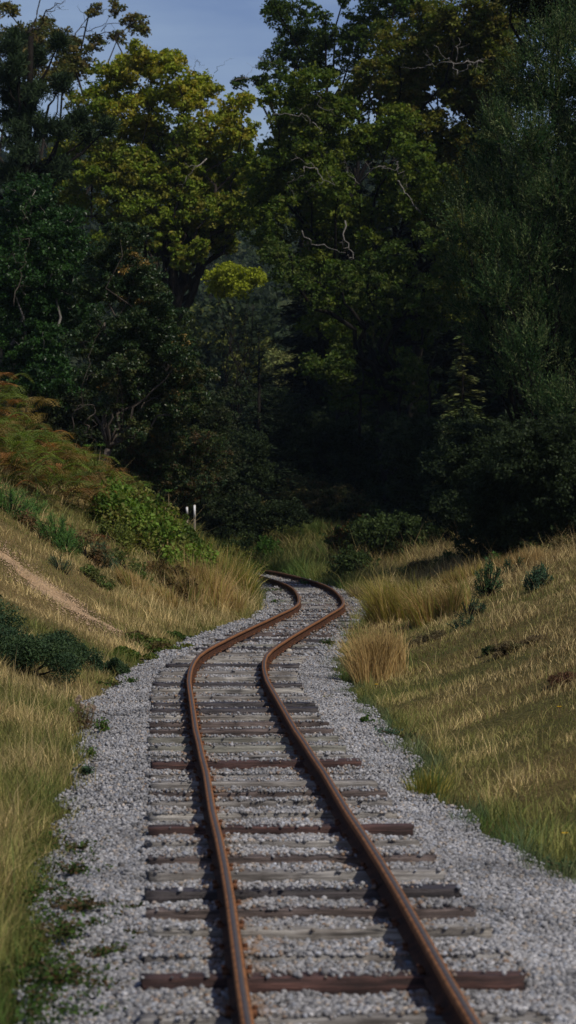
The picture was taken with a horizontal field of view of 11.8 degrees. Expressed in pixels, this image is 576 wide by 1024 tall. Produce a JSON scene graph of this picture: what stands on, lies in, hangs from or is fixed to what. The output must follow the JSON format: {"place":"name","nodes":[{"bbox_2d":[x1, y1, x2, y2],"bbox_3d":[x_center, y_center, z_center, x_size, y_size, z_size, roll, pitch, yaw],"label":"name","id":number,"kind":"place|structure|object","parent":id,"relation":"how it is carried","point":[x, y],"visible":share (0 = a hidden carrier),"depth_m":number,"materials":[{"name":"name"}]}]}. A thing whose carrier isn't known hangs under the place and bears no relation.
{"place":"outdoors","nodes":[
{"label":"outdoors","id":0,"kind":"place"},
{"bbox_2d":[0,538,126,639],"bbox_3d":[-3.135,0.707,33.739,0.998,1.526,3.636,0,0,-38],"label":"path","id":1,"kind":"structure","parent":0,"point":[46,588],"depth_m":33.42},
{"bbox_2d":[0,403,274,1023],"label":"grass","id":2,"kind":"structure","parent":0,"point":[13,846],"depth_m":21.64,"materials":[{"name":"plant"}]},
{"bbox_2d":[0,191,575,1023],"bbox_3d":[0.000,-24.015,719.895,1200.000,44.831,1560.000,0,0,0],"label":"ground","id":3,"kind":"structure","parent":0,"point":[524,715],"depth_m":23.65,"materials":[{"name":"plant"}]},
{"bbox_2d":[0,594,29,637],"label":"gorse bush","id":4,"kind":"object","parent":3,"relation":"on","point":[5,618],"visible":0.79,"depth_m":26.24,"materials":[{"name":"green plant"}]},
{"bbox_2d":[0,477,40,518],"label":"pine sapling","id":5,"kind":"object","parent":3,"relation":"on","point":[11,499],"visible":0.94,"depth_m":38.18,"materials":[{"name":"green plant"}]},
{"bbox_2d":[0,372,58,439],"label":"bracken","id":6,"kind":"object","parent":3,"relation":"on","point":[8,394],"visible":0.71,"depth_m":47.60,"materials":[{"name":"plant"}]},
{"bbox_2d":[0,623,84,683],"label":"gorse bush","id":7,"kind":"object","parent":3,"relation":"on","point":[30,652],"visible":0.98,"depth_m":24.78,"materials":[{"name":"green plant"}]},
{"bbox_2d":[0,171,104,423],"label":"goat willow","id":8,"kind":"object","parent":3,"relation":"on","point":[35,310],"visible":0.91,"depth_m":59.71,"materials":[{"name":"plant"}]},
{"bbox_2d":[33,509,88,559],"bbox_3d":[-3.069,0.312,37.645,0.813,0.736,0.811,0,0,0],"label":"pine sapling","id":9,"kind":"object","parent":3,"relation":"on","point":[60,538],"visible":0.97,"depth_m":37.56,"materials":[{"name":"green plant"}]},
{"bbox_2d":[0,22,125,410],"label":"pine tree","id":10,"kind":"object","parent":3,"relation":"on","point":[22,115],"visible":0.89,"depth_m":69.70,"materials":[{"name":"green plant"}]},
{"bbox_2d":[40,629,104,667],"bbox_3d":[-2.198,1.352,27.657,0.600,0.407,0.804,0,0,-40],"label":"gorse bush","id":11,"kind":"object","parent":3,"relation":"on","point":[76,643],"visible":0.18,"depth_m":27.47,"materials":[{"name":"green plant"}]},
{"bbox_2d":[10,835,135,1023],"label":"creeping weeds","id":12,"kind":"object","parent":3,"relation":"on","point":[38,1009],"visible":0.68,"depth_m":10.30,"materials":[{"name":"green plant"}]},
{"bbox_2d":[0,404,152,516],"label":"bracken","id":13,"kind":"object","parent":3,"relation":"on","point":[39,451],"visible":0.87,"depth_m":42.31,"materials":[{"name":"plant"}]},
{"bbox_2d":[29,373,145,475],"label":"thicket","id":14,"kind":"object","parent":3,"relation":"on","point":[60,416],"visible":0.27,"depth_m":60.41,"materials":[{"name":"green plant"}]},
{"bbox_2d":[64,530,114,567],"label":"scrub","id":15,"kind":"object","parent":3,"relation":"on","point":[95,556],"visible":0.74,"depth_m":38.16,"materials":[{"name":"green plant"}]},
{"bbox_2d":[86,655,130,676],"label":"gorse bush","id":16,"kind":"object","parent":3,"relation":"on","point":[121,667],"visible":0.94,"depth_m":27.46,"materials":[{"name":"green plant"}]},
{"bbox_2d":[0,0,229,411],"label":"oak tree","id":17,"kind":"object","parent":3,"relation":"on","point":[70,61],"visible":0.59,"depth_m":96.50,"materials":[{"name":"green plant"}]},
{"bbox_2d":[95,518,140,556],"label":"scrub","id":18,"kind":"object","parent":3,"relation":"on","point":[104,528],"visible":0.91,"depth_m":40.81,"materials":[{"name":"green plant"}]},
{"bbox_2d":[108,547,159,585],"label":"scrub","id":19,"kind":"object","parent":3,"relation":"on","point":[121,554],"visible":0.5,"depth_m":38.83,"materials":[{"name":"green plant"}]},
{"bbox_2d":[54,221,220,463],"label":"birch tree","id":20,"kind":"object","parent":3,"relation":"on","point":[141,355],"visible":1,"depth_m":52.82,"materials":[{"name":"green plant"}]},
{"bbox_2d":[112,564,180,610],"bbox_3d":[-1.958,1.016,38.069,1.035,0.709,0.685,0,0,-17],"label":"grass tussock","id":21,"kind":"object","parent":3,"relation":"on","point":[124,577],"depth_m":37.93,"materials":[{"name":"plant"}]},
{"bbox_2d":[80,476,219,574],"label":"bramble","id":22,"kind":"object","parent":3,"relation":"on","point":[153,525],"visible":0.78,"depth_m":42.29,"materials":[{"name":"green plant"}]},
{"bbox_2d":[42,38,261,413],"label":"oak tree","id":23,"kind":"object","parent":3,"relation":"on","point":[195,234],"visible":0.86,"depth_m":85.68,"materials":[{"name":"green plant"}]},
{"bbox_2d":[124,630,193,652],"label":"bramble","id":24,"kind":"object","parent":3,"relation":"on","point":[159,644],"visible":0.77,"depth_m":31.83,"materials":[{"name":"green plant"}]},
{"bbox_2d":[100,424,234,512],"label":"shrub","id":25,"kind":"object","parent":3,"relation":"on","point":[148,470],"visible":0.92,"depth_m":53.83,"materials":[{"name":"green plant"}]},
{"bbox_2d":[151,558,198,602],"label":"bramble","id":26,"kind":"object","parent":3,"relation":"on","point":[181,568],"visible":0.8,"depth_m":39.47,"materials":[{"name":"green plant"}]},
{"bbox_2d":[142,555,217,612],"bbox_3d":[-1.545,1.010,39.540,1.175,0.882,0.955,0,0,0],"label":"grass tussock","id":27,"kind":"object","parent":3,"relation":"on","point":[194,591],"depth_m":39.34,"materials":[{"name":"plant"}]},
{"bbox_2d":[113,379,263,521],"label":"thicket","id":28,"kind":"object","parent":3,"relation":"on","point":[216,416],"visible":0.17,"depth_m":66.09,"materials":[{"name":"green plant"}]},
{"bbox_2d":[169,543,250,617],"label":"grass tussock","id":29,"kind":"object","parent":3,"relation":"on","point":[227,590],"depth_m":40.52,"materials":[{"name":"plant"}]},
{"bbox_2d":[181,301,259,382],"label":"broadleaf tree","id":30,"kind":"object","parent":3,"relation":"on","point":[194,329],"visible":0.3,"depth_m":133.45,"materials":[{"name":"green plant"}]},
{"bbox_2d":[201,260,268,430],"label":"oak tree","id":31,"kind":"object","parent":3,"relation":"on","point":[229,281],"visible":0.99,"depth_m":95.47,"materials":[{"name":"green plant"}]},
{"bbox_2d":[202,542,272,603],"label":"grass tussock","id":32,"kind":"object","parent":3,"relation":"on","point":[237,570],"depth_m":44.35,"materials":[{"name":"plant"}]},
{"bbox_2d":[182,424,312,547],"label":"shrub","id":33,"kind":"object","parent":3,"relation":"on","point":[257,518],"visible":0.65,"depth_m":69.75,"materials":[{"name":"green plant"}]},
{"bbox_2d":[219,329,281,402],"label":"broadleaf tree","id":34,"kind":"object","parent":3,"relation":"on","point":[265,341],"visible":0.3,"depth_m":127.21,"materials":[{"name":"green plant"}]},
{"bbox_2d":[230,321,310,502],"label":"spruce tree","id":35,"kind":"object","parent":3,"relation":"on","point":[258,416],"visible":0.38,"depth_m":75.96,"materials":[{"name":"green plant"}]},
{"bbox_2d":[0,116,556,446],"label":"wood","id":36,"kind":"object","parent":3,"relation":"on","point":[261,300],"visible":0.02,"depth_m":133.44,"materials":[{"name":"green plant"}]},
{"bbox_2d":[229,381,331,494],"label":"shrub","id":37,"kind":"object","parent":3,"relation":"on","point":[302,461],"visible":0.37,"depth_m":79.60,"materials":[{"name":"green plant"}]},
{"bbox_2d":[263,350,304,442],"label":"broadleaf tree","id":38,"kind":"object","parent":3,"relation":"on","point":[278,358],"visible":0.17,"depth_m":119.30,"materials":[{"name":"green plant"}]},
{"bbox_2d":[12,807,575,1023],"bbox_3d":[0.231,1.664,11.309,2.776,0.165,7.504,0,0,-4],"label":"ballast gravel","id":39,"kind":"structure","parent":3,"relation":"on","point":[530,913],"depth_m":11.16,"materials":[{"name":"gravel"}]},
{"bbox_2d":[46,891,118,912],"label":"leafy weed","id":40,"kind":"object","parent":39,"relation":"on","point":[78,905],"visible":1,"depth_m":11.60,"materials":[{"name":"green plant"}]},
{"bbox_2d":[262,469,332,517],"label":"shrub","id":41,"kind":"object","parent":3,"relation":"on","point":[314,483],"visible":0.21,"depth_m":76.83,"materials":[{"name":"green plant"}]},
{"bbox_2d":[257,208,357,446],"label":"spruce tree","id":42,"kind":"object","parent":3,"relation":"on","point":[301,342],"visible":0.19,"depth_m":103.64,"materials":[{"name":"green plant"}]},
{"bbox_2d":[275,515,339,540],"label":"bush","id":43,"kind":"object","parent":3,"relation":"on","point":[314,526],"depth_m":71.05,"materials":[{"name":"plant"}]},
{"bbox_2d":[50,650,573,1023],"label":"track bed","id":44,"kind":"object","parent":3,"relation":"on","point":[431,1000],"visible":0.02,"depth_m":10.29,"materials":[{"name":"gravel"}]},
{"bbox_2d":[20,909,96,938],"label":"leafy weed","id":45,"kind":"object","parent":44,"relation":"on","point":[68,929],"visible":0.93,"depth_m":10.92,"materials":[{"name":"green plant"}]},
{"bbox_2d":[19,957,104,985],"bbox_3d":[-0.808,1.630,9.879,0.306,0.092,0.282,0,0,-11],"label":"leafy weed","id":46,"kind":"object","parent":44,"relation":"on","point":[50,974],"visible":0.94,"depth_m":9.84,"materials":[{"name":"green plant"}]},
{"bbox_2d":[154,676,296,682],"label":"sleeper","id":47,"kind":"object","parent":44,"relation":"on","point":[247,678],"visible":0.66,"depth_m":25.86,"materials":[{"name":"grey wood"}]},
{"bbox_2d":[151,688,303,694],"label":"sleeper","id":48,"kind":"object","parent":44,"relation":"on","point":[237,690],"visible":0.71,"depth_m":24.30,"materials":[{"name":"grey wood"}]},
{"bbox_2d":[152,682,302,687],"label":"sleeper","id":49,"kind":"object","parent":44,"relation":"on","point":[216,684],"visible":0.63,"depth_m":25.09,"materials":[{"name":"grey wood"}]},
{"bbox_2d":[158,670,297,675],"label":"sleeper","id":50,"kind":"object","parent":44,"relation":"on","point":[242,672],"visible":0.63,"depth_m":26.81,"materials":[{"name":"grey wood"}]},
{"bbox_2d":[149,695,309,701],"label":"sleeper","id":51,"kind":"object","parent":44,"relation":"on","point":[206,698],"visible":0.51,"depth_m":23.47,"materials":[{"name":"grey wood"}]},
{"bbox_2d":[165,663,299,668],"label":"sleeper","id":52,"kind":"object","parent":44,"relation":"on","point":[243,665],"visible":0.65,"depth_m":28.04,"materials":[{"name":"grey wood"}]},
{"bbox_2d":[151,702,314,707],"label":"sleeper","id":53,"kind":"object","parent":44,"relation":"on","point":[242,704],"visible":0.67,"depth_m":22.66,"materials":[{"name":"grey wood"}]},
{"bbox_2d":[149,707,318,714],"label":"sleeper","id":54,"kind":"object","parent":44,"relation":"on","point":[249,710],"visible":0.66,"depth_m":22.00,"materials":[{"name":"grey wood"}]},
{"bbox_2d":[149,714,320,720],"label":"sleeper","id":55,"kind":"object","parent":44,"relation":"on","point":[263,717],"visible":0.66,"depth_m":21.31,"materials":[{"name":"grey wood"}]},
{"bbox_2d":[149,721,328,728],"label":"sleeper","id":56,"kind":"object","parent":44,"relation":"on","point":[153,725],"visible":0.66,"depth_m":20.63,"materials":[{"name":"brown wood"}]},
{"bbox_2d":[149,728,333,735],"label":"sleeper","id":57,"kind":"object","parent":44,"relation":"on","point":[244,731],"visible":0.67,"depth_m":20.03,"materials":[{"name":"brown wood"}]},
{"bbox_2d":[147,735,338,744],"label":"sleeper","id":58,"kind":"object","parent":44,"relation":"on","point":[209,739],"visible":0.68,"depth_m":19.36,"materials":[{"name":"grey wood"}]},
{"bbox_2d":[148,744,345,753],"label":"sleeper","id":59,"kind":"object","parent":44,"relation":"on","point":[220,748],"visible":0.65,"depth_m":18.74,"materials":[{"name":"grey wood"}]},
{"bbox_2d":[151,754,352,759],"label":"sleeper","id":60,"kind":"object","parent":44,"relation":"on","point":[253,756],"visible":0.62,"depth_m":18.21,"materials":[{"name":"grey wood"}]},
{"bbox_2d":[150,758,361,770],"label":"sleeper","id":61,"kind":"object","parent":44,"relation":"on","point":[229,764],"visible":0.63,"depth_m":17.55,"materials":[{"name":"brown wood"}]},
{"bbox_2d":[154,574,365,658],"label":"ballast gravel","id":62,"kind":"structure","parent":44,"relation":"on","point":[202,638],"depth_m":36.29,"materials":[{"name":"gravel"}]},
{"bbox_2d":[150,779,376,789],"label":"sleeper","id":63,"kind":"object","parent":44,"relation":"on","point":[288,783],"visible":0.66,"depth_m":16.39,"materials":[{"name":"grey wood"}]},
{"bbox_2d":[52,654,476,819],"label":"ballast gravel","id":64,"kind":"structure","parent":44,"relation":"on","point":[126,713],"depth_m":18.75,"materials":[{"name":"gravel"}]},
{"bbox_2d":[148,789,387,798],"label":"sleeper","id":65,"kind":"object","parent":44,"relation":"on","point":[347,794],"visible":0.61,"depth_m":15.85,"materials":[{"name":"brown wood"}]},
{"bbox_2d":[148,797,392,809],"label":"sleeper","id":66,"kind":"object","parent":44,"relation":"on","point":[220,803],"visible":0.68,"depth_m":15.38,"materials":[{"name":"grey wood"}]},
{"bbox_2d":[146,809,396,822],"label":"sleeper","id":67,"kind":"object","parent":44,"relation":"on","point":[198,816],"visible":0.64,"depth_m":14.80,"materials":[{"name":"grey wood"}]},
{"bbox_2d":[147,823,414,836],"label":"sleeper","id":68,"kind":"object","parent":44,"relation":"on","point":[397,829],"visible":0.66,"depth_m":14.12,"materials":[{"name":"brown wood"}]},
{"bbox_2d":[144,837,418,850],"bbox_3d":[-0.032,1.669,13.629,1.348,0.131,0.127,0,0,-3],"label":"sleeper","id":69,"kind":"object","parent":44,"relation":"on","point":[320,843],"visible":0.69,"depth_m":13.57,"materials":[{"name":"grey wood"}]},
{"bbox_2d":[148,853,436,866],"bbox_3d":[0.021,1.670,13.040,1.357,0.128,0.153,0,1,-3],"label":"sleeper","id":70,"kind":"object","parent":44,"relation":"on","point":[261,858],"visible":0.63,"depth_m":12.98,"materials":[{"name":"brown wood"}]},
{"bbox_2d":[145,867,444,883],"bbox_3d":[0.033,1.669,12.485,1.347,0.130,0.151,0,0,-3],"label":"sleeper","id":71,"kind":"object","parent":44,"relation":"on","point":[330,875],"visible":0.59,"depth_m":12.42,"materials":[{"name":"grey wood"}]},
{"bbox_2d":[144,884,460,903],"bbox_3d":[0.066,1.667,11.901,1.363,0.127,0.149,0,0,-3],"label":"sleeper","id":72,"kind":"object","parent":44,"relation":"on","point":[174,895],"visible":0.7,"depth_m":11.84,"materials":[{"name":"grey wood"}]},
{"bbox_2d":[146,905,476,923],"bbox_3d":[0.097,1.673,11.335,1.353,0.127,0.132,0,0,-3],"label":"sleeper","id":73,"kind":"object","parent":44,"relation":"on","point":[359,912],"visible":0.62,"depth_m":11.29,"materials":[{"name":"brown wood"}]},
{"bbox_2d":[147,922,491,942],"bbox_3d":[0.122,1.676,10.822,1.344,0.135,0.138,0,0,-2],"label":"sleeper","id":74,"kind":"object","parent":44,"relation":"on","point":[302,932],"visible":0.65,"depth_m":10.77,"materials":[{"name":"grey wood"}]},
{"bbox_2d":[288,617,357,618],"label":"sleeper","id":75,"kind":"object","parent":44,"relation":"on","point":[321,617],"visible":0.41,"depth_m":39.36,"materials":[{"name":"grey wood"}]},
{"bbox_2d":[183,574,300,1023],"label":"steel rail","id":76,"kind":"object","parent":75,"relation":"on","point":[240,1009],"visible":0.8,"depth_m":12.88,"materials":[{"name":"metal"}]},
{"bbox_2d":[142,950,508,965],"bbox_3d":[0.133,1.696,10.316,1.365,0.128,0.159,0,0,-2],"label":"sleeper","id":77,"kind":"object","parent":44,"relation":"on","point":[376,958],"visible":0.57,"depth_m":10.24,"materials":[{"name":"grey wood"}]},
{"bbox_2d":[139,971,525,995],"bbox_3d":[0.157,1.671,9.691,1.349,0.128,0.137,0,0,-3],"label":"sleeper","id":78,"kind":"object","parent":44,"relation":"on","point":[352,983],"visible":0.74,"depth_m":9.63,"materials":[{"name":"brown wood"}]},
{"bbox_2d":[138,1011,545,1023],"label":"sleeper","id":79,"kind":"object","parent":44,"relation":"on","point":[395,1018],"visible":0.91,"depth_m":8.97,"materials":[{"name":"grey wood"}]},
{"bbox_2d":[258,569,480,1023],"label":"steel rail","id":80,"kind":"object","parent":44,"relation":"on","point":[452,1006],"visible":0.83,"depth_m":12.45,"materials":[{"name":"metal"}]},
{"bbox_2d":[230,0,424,418],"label":"oak tree","id":81,"kind":"object","parent":3,"relation":"on","point":[359,33],"visible":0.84,"depth_m":100.16,"materials":[{"name":"green plant"}]},
{"bbox_2d":[222,60,458,420],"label":"oak tree","id":82,"kind":"object","parent":3,"relation":"on","point":[318,182],"visible":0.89,"depth_m":79.95,"materials":[{"name":"green plant"}]},
{"bbox_2d":[294,481,387,525],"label":"shrub","id":83,"kind":"object","parent":3,"relation":"on","point":[345,502],"visible":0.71,"depth_m":74.85,"materials":[{"name":"green plant"}]},
{"bbox_2d":[318,513,370,559],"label":"shrub","id":84,"kind":"object","parent":3,"relation":"on","point":[337,537],"visible":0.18,"depth_m":62.23,"materials":[{"name":"green plant"}]},
{"bbox_2d":[322,544,380,580],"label":"shrub","id":85,"kind":"object","parent":3,"relation":"on","point":[350,561],"visible":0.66,"depth_m":55.92,"materials":[{"name":"green plant"}]},
{"bbox_2d":[255,221,458,516],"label":"oak tree","id":86,"kind":"object","parent":3,"relation":"on","point":[386,381],"visible":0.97,"depth_m":75.24,"materials":[{"name":"green plant"}]},
{"bbox_2d":[318,614,415,686],"bbox_3d":[0.821,1.288,26.474,1.005,0.765,0.867,0,0,-42],"label":"grass tussock","id":87,"kind":"object","parent":3,"relation":"on","point":[378,657],"depth_m":26.31,"materials":[{"name":"plant"}]},
{"bbox_2d":[323,152,418,429],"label":"spruce tree","id":88,"kind":"object","parent":3,"relation":"on","point":[369,342],"visible":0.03,"depth_m":99.64,"materials":[{"name":"green plant"}]},
{"bbox_2d":[340,564,422,627],"bbox_3d":[1.304,1.107,36.295,1.352,0.938,1.105,0,0,0],"label":"grass tussock","id":89,"kind":"object","parent":3,"relation":"on","point":[381,605],"depth_m":36.11,"materials":[{"name":"plant"}]},
{"bbox_2d":[341,504,445,562],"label":"shrub","id":90,"kind":"object","parent":3,"relation":"on","point":[377,531],"visible":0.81,"depth_m":59.69,"materials":[{"name":"green plant"}]},
{"bbox_2d":[348,256,441,428],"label":"spruce tree","id":91,"kind":"object","parent":3,"relation":"on","point":[400,341],"visible":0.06,"depth_m":91.84,"materials":[{"name":"green plant"}]},
{"bbox_2d":[394,760,465,801],"bbox_3d":[0.827,1.567,16.301,0.418,0.312,0.451,0,0,-42],"label":"grass tussock","id":92,"kind":"object","parent":3,"relation":"on","point":[439,785],"depth_m":16.27,"materials":[{"name":"plant"}]},
{"bbox_2d":[390,566,470,627],"bbox_3d":[1.729,1.032,34.257,1.118,0.830,0.879,0,0,0],"label":"grass tussock","id":93,"kind":"object","parent":3,"relation":"on","point":[419,611],"depth_m":34.10,"materials":[{"name":"plant"}]},
{"bbox_2d":[336,0,548,416],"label":"oak tree","id":94,"kind":"object","parent":3,"relation":"on","point":[476,43],"visible":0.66,"depth_m":83.84,"materials":[{"name":"green plant"}]},
{"bbox_2d":[394,233,500,422],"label":"spruce tree","id":95,"kind":"object","parent":3,"relation":"on","point":[443,370],"visible":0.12,"depth_m":89.65,"materials":[{"name":"green plant"}]},
{"bbox_2d":[420,336,493,545],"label":"larch tree","id":96,"kind":"object","parent":3,"relation":"on","point":[466,380],"visible":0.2,"depth_m":61.96,"materials":[{"name":"green plant"}]},
{"bbox_2d":[396,404,539,547],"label":"shrub","id":97,"kind":"object","parent":3,"relation":"on","point":[442,464],"visible":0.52,"depth_m":59.96,"materials":[{"name":"green plant"}]},
{"bbox_2d":[448,196,515,421],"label":"spruce tree","id":98,"kind":"object","parent":3,"relation":"on","point":[477,357],"visible":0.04,"depth_m":90.66,"materials":[{"name":"green plant"}]},
{"bbox_2d":[442,440,531,561],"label":"shrub","id":99,"kind":"object","parent":3,"relation":"on","point":[485,499],"visible":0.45,"depth_m":48.92,"materials":[{"name":"green plant"}]},
{"bbox_2d":[471,555,503,599],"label":"gorse seedling","id":100,"kind":"object","parent":3,"relation":"on","point":[490,583],"visible":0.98,"depth_m":35.60,"materials":[{"name":"green plant"}]},
{"bbox_2d":[426,0,575,453],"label":"willow tree","id":101,"kind":"object","parent":3,"relation":"on","point":[558,315],"visible":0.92,"depth_m":49.64,"materials":[{"name":"green plant"}]},
{"bbox_2d":[470,203,556,424],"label":"spruce tree","id":102,"kind":"object","parent":3,"relation":"on","point":[497,403],"visible":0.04,"depth_m":87.78,"materials":[{"name":"green plant"}]},
{"bbox_2d":[475,402,575,552],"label":"shrub","id":103,"kind":"object","parent":3,"relation":"on","point":[542,467],"visible":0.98,"depth_m":47.72,"materials":[{"name":"green plant"}]},
{"bbox_2d":[491,542,560,568],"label":"grass tussock","id":104,"kind":"object","parent":3,"relation":"on","point":[535,555],"depth_m":43.21,"materials":[{"name":"plant"}]},
{"bbox_2d":[490,0,575,282],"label":"oak tree","id":105,"kind":"object","parent":3,"relation":"on","point":[524,6],"visible":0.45,"depth_m":56.42,"materials":[{"name":"green plant"}]},
{"bbox_2d":[522,561,553,591],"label":"gorse seedling","id":106,"kind":"object","parent":3,"relation":"on","point":[537,575],"visible":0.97,"depth_m":33.77,"materials":[{"name":"green plant"}]},
{"bbox_2d":[0,0,575,192],"label":"sky","id":107,"kind":"structure","parent":0,"point":[211,32],"materials":[{"name":"blue"}]},
{"bbox_2d":[177,510,447,569],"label":"grass","id":108,"kind":"structure","parent":0,"point":[303,541],"depth_m":68.55,"materials":[{"name":"plant"}]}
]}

